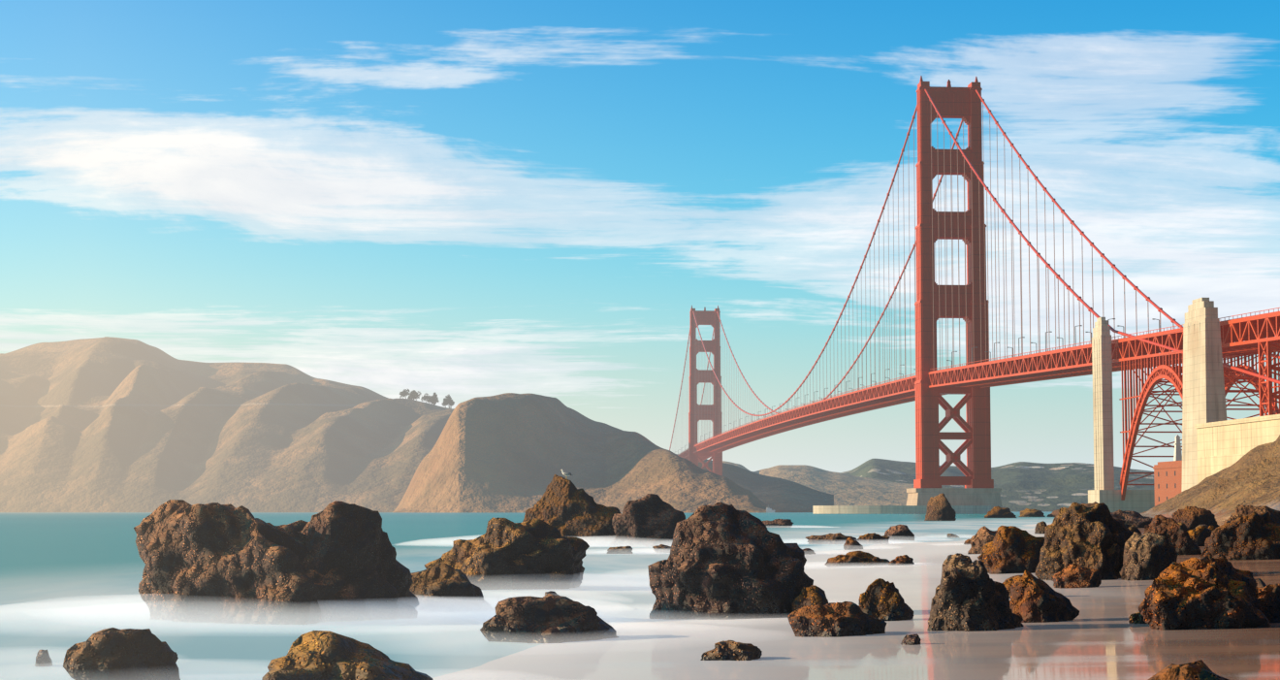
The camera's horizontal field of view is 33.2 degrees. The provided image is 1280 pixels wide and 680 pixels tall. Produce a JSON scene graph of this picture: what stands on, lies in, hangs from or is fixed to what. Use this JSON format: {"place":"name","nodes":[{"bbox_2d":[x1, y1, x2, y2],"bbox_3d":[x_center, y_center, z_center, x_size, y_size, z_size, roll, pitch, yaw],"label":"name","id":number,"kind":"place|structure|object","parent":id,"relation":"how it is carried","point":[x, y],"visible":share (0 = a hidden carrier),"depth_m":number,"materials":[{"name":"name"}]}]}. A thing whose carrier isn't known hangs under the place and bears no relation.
{"place":"outdoors","nodes":[
{"label":"outdoors","id":0,"kind":"place"},
{"bbox_2d":[0,336,833,511],"bbox_3d":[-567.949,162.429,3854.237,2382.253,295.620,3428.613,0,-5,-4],"label":"headland","id":1,"kind":"structure","parent":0,"point":[107,424],"depth_m":2703.76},
{"bbox_2d":[399,388,409,398],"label":"tree limbs","id":2,"kind":"object","parent":1,"relation":"on","point":[402,394],"visible":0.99,"depth_m":3186.11,"materials":[{"name":"grey plant"}]},
{"bbox_2d":[411,389,420,400],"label":"tree limbs","id":3,"kind":"object","parent":1,"relation":"on","point":[415,394],"visible":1,"depth_m":3097.69,"materials":[{"name":"grey plant"}]},
{"bbox_2d":[420,392,430,401],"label":"tree limbs","id":4,"kind":"object","parent":1,"relation":"on","point":[425,398],"visible":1,"depth_m":3078.97,"materials":[{"name":"grey plant"}]},
{"bbox_2d":[428,392,438,404],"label":"tree limbs","id":5,"kind":"object","parent":1,"relation":"on","point":[433,397],"visible":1,"depth_m":3062.11,"materials":[{"name":"grey plant"}]},
{"bbox_2d":[443,394,451,408],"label":"tree limbs","id":6,"kind":"object","parent":1,"relation":"on","point":[446,400],"visible":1,"depth_m":3064.63,"materials":[{"name":"grey plant"}]},
{"bbox_2d":[0,511,1054,679],"bbox_3d":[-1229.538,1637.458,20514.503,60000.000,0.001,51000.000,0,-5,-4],"label":"sea water","id":7,"kind":"structure","parent":0,"point":[68,580],"depth_m":34.56,"materials":[{"name":"white liquid"}]},
{"bbox_2d":[34,649,52,666],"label":"rock","id":8,"kind":"object","parent":7,"relation":"on","point":[43,658],"visible":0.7,"depth_m":18.04,"materials":[{"name":"grey stone"}]},
{"bbox_2d":[544,590,559,596],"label":"rock","id":9,"kind":"object","parent":7,"relation":"on","point":[552,592],"visible":0.18,"depth_m":30.99,"materials":[{"name":"stone"}]},
{"bbox_2d":[606,545,632,553],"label":"rock","id":10,"kind":"object","parent":7,"relation":"in","point":[621,550],"visible":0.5,"depth_m":65.59,"materials":[{"name":"brown stone"}]},
{"bbox_2d":[652,544,671,552],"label":"rock","id":11,"kind":"object","parent":7,"relation":"in","point":[661,548],"visible":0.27,"depth_m":67.11,"materials":[{"name":"stone"}]},
{"bbox_2d":[766,507,774,511],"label":"boat","id":12,"kind":"object","parent":7,"relation":"on","point":[768,509],"visible":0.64,"depth_m":2088.91,"materials":[{"name":"white"}]},
{"bbox_2d":[762,518,793,527],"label":"rock","id":13,"kind":"object","parent":7,"relation":"in","point":[782,523],"visible":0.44,"depth_m":169.73,"materials":[{"name":"brown stone"}]},
{"bbox_2d":[812,505,991,513],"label":"pier fender","id":14,"kind":"object","parent":7,"relation":"in","point":[891,509],"visible":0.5,"depth_m":1102.62,"materials":[{"name":"concrete"}]},
{"bbox_2d":[924,492,956,520],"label":"rock","id":15,"kind":"object","parent":7,"relation":"in","point":[940,507],"visible":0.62,"depth_m":288.50,"materials":[{"name":"brown stone"}]},
{"bbox_2d":[906,487,1002,511],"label":"tower pier","id":16,"kind":"structure","parent":7,"relation":"in","point":[991,496],"depth_m":1113.78,"materials":[{"name":"concrete"}]},
{"bbox_2d":[984,506,1016,517],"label":"rock","id":17,"kind":"object","parent":7,"relation":"in","point":[999,512],"visible":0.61,"depth_m":412.02,"materials":[{"name":"brown stone"}]},
{"bbox_2d":[1018,508,1045,516],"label":"rock","id":18,"kind":"object","parent":7,"relation":"in","point":[1027,512],"visible":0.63,"depth_m":481.38,"materials":[{"name":"brown stone"}]},
{"bbox_2d":[393,392,766,511],"bbox_3d":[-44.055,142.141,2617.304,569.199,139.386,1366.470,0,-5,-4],"label":"headland","id":19,"kind":"structure","parent":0,"point":[509,452],"depth_m":2216.66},
{"bbox_2d":[0,0,1279,472],"label":"sky","id":20,"kind":"structure","parent":0,"point":[463,200],"materials":[{"name":"blue"}]},
{"bbox_2d":[722,460,913,505],"bbox_3d":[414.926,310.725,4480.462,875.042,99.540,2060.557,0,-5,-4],"label":"pale hills","id":21,"kind":"structure","parent":0,"point":[844,489],"depth_m":3820.38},
{"bbox_2d":[432,435,1279,679],"bbox_3d":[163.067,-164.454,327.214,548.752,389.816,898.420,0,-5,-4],"label":"beach","id":22,"kind":"structure","parent":0,"point":[1100,636],"depth_m":19.37,"materials":[{"name":"beige sand"}]},
{"bbox_2d":[63,627,180,679],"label":"rock","id":23,"kind":"object","parent":22,"relation":"on","point":[117,654],"visible":1,"depth_m":15.33,"materials":[{"name":"brown stone"}]},
{"bbox_2d":[133,499,347,624],"bbox_3d":[-4.821,2.831,25.883,2.819,1.803,1.908,-2,-5,21],"label":"rock","id":24,"kind":"object","parent":22,"relation":"on","point":[218,562],"visible":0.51,"depth_m":25.26,"materials":[{"name":"brown stone"}]},
{"bbox_2d":[261,630,433,679],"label":"rock","id":25,"kind":"object","parent":22,"relation":"on","point":[320,655],"visible":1,"depth_m":15.00,"materials":[{"name":"brown stone"}]},
{"bbox_2d":[296,501,419,621],"bbox_3d":[-3.763,2.840,26.141,2.330,1.750,1.919,0,-5,-4],"label":"rock","id":26,"kind":"object","parent":22,"relation":"on","point":[353,544],"visible":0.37,"depth_m":25.72,"materials":[{"name":"brown stone"}]},
{"bbox_2d":[409,562,494,611],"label":"rock","id":27,"kind":"object","parent":22,"relation":"on","point":[441,587],"visible":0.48,"depth_m":27.93,"materials":[{"name":"brown stone"}]},
{"bbox_2d":[424,516,589,589],"bbox_3d":[-2.327,3.749,36.477,2.967,1.470,2.116,0,-5,-4],"label":"rock","id":28,"kind":"object","parent":22,"relation":"on","point":[507,554],"visible":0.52,"depth_m":35.83,"materials":[{"name":"brown stone"}]},
{"bbox_2d":[480,593,618,642],"bbox_3d":[-0.891,2.864,21.712,1.056,0.586,1.364,-4,-6,40],"label":"rock","id":29,"kind":"object","parent":22,"relation":"on","point":[549,618],"visible":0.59,"depth_m":21.40,"materials":[{"name":"brown stone"}]},
{"bbox_2d":[522,474,620,544],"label":"rock","id":30,"kind":"object","parent":22,"relation":"on","point":[564,506],"visible":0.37,"depth_m":82.57,"materials":[{"name":"brown stone"}]},
{"bbox_2d":[561,469,573,476],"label":"gull on rock","id":31,"kind":"object","parent":30,"relation":"on","point":[566,473],"visible":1,"depth_m":83.15,"materials":[{"name":"white"}]},
{"bbox_2d":[608,493,685,545],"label":"rock","id":32,"kind":"object","parent":22,"relation":"on","point":[650,520],"visible":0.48,"depth_m":80.58,"materials":[{"name":"brown stone"}]},
{"bbox_2d":[647,502,813,619],"bbox_3d":[1.110,2.739,25.759,1.867,1.584,1.827,3,-5,-30],"label":"rock","id":33,"kind":"object","parent":22,"relation":"on","point":[725,561],"visible":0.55,"depth_m":25.27,"materials":[{"name":"brown stone"}]},
{"bbox_2d":[700,640,762,660],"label":"rock","id":34,"kind":"object","parent":22,"relation":"on","point":[729,650],"visible":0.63,"depth_m":17.87,"materials":[{"name":"brown stone"}]},
{"bbox_2d":[802,547,815,554],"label":"rock","id":35,"kind":"object","parent":22,"relation":"on","point":[808,551],"visible":0.43,"depth_m":63.85,"materials":[{"name":"stone"}]},
{"bbox_2d":[791,584,828,611],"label":"rock","id":36,"kind":"object","parent":22,"relation":"on","point":[813,594],"visible":0.45,"depth_m":24.84,"materials":[{"name":"brown stone"}]},
{"bbox_2d":[805,532,858,543],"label":"rock","id":37,"kind":"object","parent":22,"relation":"on","point":[835,538],"visible":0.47,"depth_m":84.91,"materials":[{"name":"brown stone"}]},
{"bbox_2d":[787,601,887,637],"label":"rock","id":38,"kind":"object","parent":22,"relation":"on","point":[840,619],"visible":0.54,"depth_m":20.93,"materials":[{"name":"brown stone"}]},
{"bbox_2d":[843,537,863,549],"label":"rock","id":39,"kind":"object","parent":22,"relation":"on","point":[850,543],"visible":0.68,"depth_m":72.41,"materials":[{"name":"brown stone"}]},
{"bbox_2d":[824,550,890,566],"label":"rock","id":40,"kind":"object","parent":22,"relation":"on","point":[857,559],"visible":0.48,"depth_m":47.27,"materials":[{"name":"brown stone"}]},
{"bbox_2d":[857,532,890,543],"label":"rock","id":41,"kind":"object","parent":22,"relation":"on","point":[872,538],"visible":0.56,"depth_m":84.98,"materials":[{"name":"brown stone"}]},
{"bbox_2d":[858,577,913,620],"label":"rock","id":42,"kind":"object","parent":22,"relation":"on","point":[880,598],"visible":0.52,"depth_m":23.60,"materials":[{"name":"brown stone"}]},
{"bbox_2d":[884,524,914,541],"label":"rock","id":43,"kind":"object","parent":22,"relation":"on","point":[899,532],"visible":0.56,"depth_m":94.59,"materials":[{"name":"brown stone"}]},
{"bbox_2d":[888,554,914,565],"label":"rock","id":44,"kind":"object","parent":22,"relation":"on","point":[905,560],"visible":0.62,"depth_m":46.84,"materials":[{"name":"brown stone"}]},
{"bbox_2d":[900,634,921,644],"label":"rock","id":45,"kind":"object","parent":22,"relation":"on","point":[912,639],"visible":0.71,"depth_m":19.24,"materials":[{"name":"brown stone"}]},
{"bbox_2d":[946,533,959,537],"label":"rock","id":46,"kind":"object","parent":22,"relation":"on","point":[951,535],"visible":0.72,"depth_m":105.59,"materials":[{"name":"stone"}]},
{"bbox_2d":[963,538,970,543],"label":"rock","id":47,"kind":"object","parent":22,"relation":"on","point":[967,541],"visible":0.3,"depth_m":76.77,"materials":[{"name":"brown stone"}]},
{"bbox_2d":[927,552,1023,631],"bbox_3d":[3.305,2.598,21.416,0.962,0.932,0.925,-2,-5,23],"label":"rock","id":48,"kind":"object","parent":22,"relation":"on","point":[970,595],"visible":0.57,"depth_m":21.13,"materials":[{"name":"stone"}]},
{"bbox_2d":[677,75,1279,500],"bbox_3d":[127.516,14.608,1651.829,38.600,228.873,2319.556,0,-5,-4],"label":"suspension bridge","id":49,"kind":"structure","parent":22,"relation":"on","point":[926,386],"depth_m":1126.11,"materials":[{"name":"red metal"}]},
{"bbox_2d":[675,318,1159,454],"bbox_3d":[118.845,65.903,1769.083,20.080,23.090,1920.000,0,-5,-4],"label":"deck light poles","id":50,"kind":"object","parent":49,"relation":"on","point":[951,363],"visible":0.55,"depth_m":1041.18,"materials":[{"name":"red metal"}]},
{"bbox_2d":[669,88,1279,449],"bbox_3d":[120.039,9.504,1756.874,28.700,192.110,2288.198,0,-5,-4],"label":"cables","id":51,"kind":"object","parent":49,"relation":"hanging from","point":[1096,314],"visible":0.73,"depth_m":1061.26,"materials":[{"name":"red metal"}]},
{"bbox_2d":[674,102,1173,453],"bbox_3d":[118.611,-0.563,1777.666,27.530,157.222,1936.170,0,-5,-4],"label":"suspender ropes","id":52,"kind":"object","parent":51,"relation":"hanging from","point":[933,297],"visible":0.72,"depth_m":1106.99,"materials":[{"name":"brown metal"}]},
{"bbox_3d":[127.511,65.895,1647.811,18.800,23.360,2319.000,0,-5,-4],"label":"bridge roadway","id":53,"kind":"object","parent":49,"relation":"on","visible":0},
{"bbox_2d":[680,307,1279,452],"bbox_3d":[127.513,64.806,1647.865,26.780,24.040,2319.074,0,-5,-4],"label":"bridge railings","id":54,"kind":"object","parent":53,"relation":"on","point":[1028,354],"visible":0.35,"depth_m":901.48,"materials":[{"name":"red metal"}]},
{"bbox_2d":[967,525,996,553],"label":"rock","id":55,"kind":"object","parent":22,"relation":"on","point":[982,536],"visible":0.24,"depth_m":56.27,"materials":[{"name":"brown stone"}]},
{"bbox_2d":[977,525,1044,574],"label":"rock","id":56,"kind":"object","parent":22,"relation":"on","point":[1009,549],"visible":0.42,"depth_m":39.78,"materials":[{"name":"brown stone"}]},
{"bbox_2d":[1002,575,1022,598],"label":"rock","id":57,"kind":"object","parent":22,"relation":"on","point":[1008,583],"visible":0.1,"depth_m":29.46,"materials":[{"name":"brown stone"}]},
{"bbox_2d":[1034,520,1047,533],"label":"rock","id":58,"kind":"object","parent":22,"relation":"on","point":[1040,527],"visible":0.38,"depth_m":116.13,"materials":[{"name":"brown stone"}]},
{"bbox_2d":[1009,570,1079,622],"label":"rock","id":59,"kind":"object","parent":22,"relation":"on","point":[1034,598],"visible":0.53,"depth_m":22.41,"materials":[{"name":"brown stone"}]},
{"bbox_2d":[1046,509,1059,516],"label":"rock","id":60,"kind":"object","parent":22,"relation":"on","point":[1054,513],"visible":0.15,"depth_m":482.38,"materials":[{"name":"brown stone"}]},
{"bbox_2d":[1053,563,1101,588],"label":"rock","id":61,"kind":"object","parent":22,"relation":"on","point":[1073,575],"visible":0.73,"depth_m":32.81,"materials":[{"name":"brown stone"}]},
{"bbox_2d":[1034,502,1133,580],"bbox_3d":[7.599,3.512,36.581,1.667,1.491,1.998,-2,-5,27],"label":"rock","id":62,"kind":"object","parent":22,"relation":"on","point":[1096,536],"visible":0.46,"depth_m":36.13,"materials":[{"name":"brown stone"}]},
{"bbox_2d":[1081,501,1097,507],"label":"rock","id":63,"kind":"object","parent":22,"relation":"on","point":[1088,504],"visible":0.09,"depth_m":722.13,"materials":[{"name":"brown stone"}]},
{"bbox_2d":[1110,509,1152,527],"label":"rock","id":64,"kind":"object","parent":22,"relation":"on","point":[1134,518],"visible":0.31,"depth_m":134.05,"materials":[{"name":"brown stone"}]},
{"bbox_2d":[1127,524,1141,534],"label":"rock","id":65,"kind":"object","parent":22,"relation":"on","point":[1133,528],"visible":0.07,"depth_m":57.62,"materials":[{"name":"brown stone"}]},
{"bbox_2d":[1128,611,1146,623],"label":"rock","id":66,"kind":"object","parent":22,"relation":"on","point":[1136,618],"visible":0.17,"depth_m":21.52,"materials":[{"name":"brown stone"}]},
{"bbox_2d":[1119,532,1177,579],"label":"rock","id":67,"kind":"object","parent":22,"relation":"on","point":[1150,556],"visible":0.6,"depth_m":35.12,"materials":[{"name":"grey stone"}]},
{"bbox_2d":[1088,297,1227,512],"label":"concrete pylons","id":68,"kind":"object","parent":22,"relation":"on","point":[1203,400],"visible":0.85,"depth_m":685.33,"materials":[{"name":"beige concrete"}]},
{"bbox_2d":[1152,460,1182,506],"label":"brick building","id":69,"kind":"structure","parent":22,"relation":"on","point":[1163,480],"depth_m":742.23,"materials":[{"name":"brick"}]},
{"bbox_2d":[1157,471,1176,501],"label":"windows","id":70,"kind":"structure","parent":69,"relation":"attached to","point":[1167,484],"depth_m":742.15,"materials":[{"name":"black glass"}]},
{"bbox_2d":[1173,434,1182,460],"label":"lighthouse","id":71,"kind":"object","parent":69,"relation":"on","point":[1177,456],"visible":0.91,"depth_m":748.84,"materials":[{"name":"white"}]},
{"bbox_2d":[1143,513,1201,554],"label":"rock","id":72,"kind":"object","parent":22,"relation":"on","point":[1177,535],"visible":0.42,"depth_m":48.59,"materials":[{"name":"brown stone"}]},
{"bbox_2d":[1177,521,1187,530],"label":"rock","id":73,"kind":"object","parent":22,"relation":"on","point":[1183,525],"visible":0.16,"depth_m":102.50,"materials":[{"name":"brown stone"}]},
{"bbox_2d":[1147,659,1229,679],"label":"rock","id":74,"kind":"object","parent":22,"relation":"on","point":[1200,669],"visible":1,"depth_m":11.17,"materials":[{"name":"brown stone"}]},
{"bbox_2d":[1171,506,1219,530],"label":"rock","id":75,"kind":"object","parent":22,"relation":"on","point":[1192,517],"visible":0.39,"depth_m":116.30,"materials":[{"name":"brown stone"}]},
{"bbox_2d":[1186,525,1212,545],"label":"rock","id":76,"kind":"object","parent":22,"relation":"on","point":[1200,535],"visible":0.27,"depth_m":58.96,"materials":[{"name":"brown stone"}]},
{"bbox_2d":[1138,554,1270,630],"bbox_3d":[5.371,2.488,20.601,1.216,0.855,0.865,0,-5,1],"label":"rock","id":77,"kind":"object","parent":22,"relation":"on","point":[1207,592],"visible":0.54,"depth_m":20.29,"materials":[{"name":"brown stone"}]},
{"bbox_2d":[1208,525,1215,531],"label":"rock","id":78,"kind":"object","parent":22,"relation":"on","point":[1211,528],"visible":0.13,"depth_m":76.99,"materials":[{"name":"brown stone"}]},
{"bbox_2d":[1194,414,1279,483],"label":"anchorage housing","id":79,"kind":"object","parent":22,"relation":"on","point":[1224,444],"visible":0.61,"depth_m":639.08,"materials":[{"name":"beige concrete"}]},
{"bbox_2d":[1199,511,1279,560],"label":"rock","id":80,"kind":"object","parent":22,"relation":"on","point":[1255,535],"visible":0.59,"depth_m":43.44,"materials":[{"name":"brown stone"}]},
{"bbox_2d":[1223,504,1279,523],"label":"rock","id":81,"kind":"object","parent":22,"relation":"on","point":[1243,510],"visible":0.3,"depth_m":86.47,"materials":[{"name":"brown stone"}]},
{"bbox_2d":[1254,577,1266,587],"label":"rock","id":82,"kind":"object","parent":22,"relation":"on","point":[1261,583],"visible":0.03,"depth_m":25.40,"materials":[{"name":"grey stone"}]},
{"bbox_2d":[1255,583,1279,623],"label":"rock","id":83,"kind":"object","parent":22,"relation":"on","point":[1267,596],"visible":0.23,"depth_m":20.95,"materials":[{"name":"brown stone"}]},
{"bbox_2d":[841,458,1154,511],"bbox_3d":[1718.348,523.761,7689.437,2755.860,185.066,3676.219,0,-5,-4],"label":"hills","id":84,"kind":"structure","parent":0,"point":[1040,486],"depth_m":6663.69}
]}

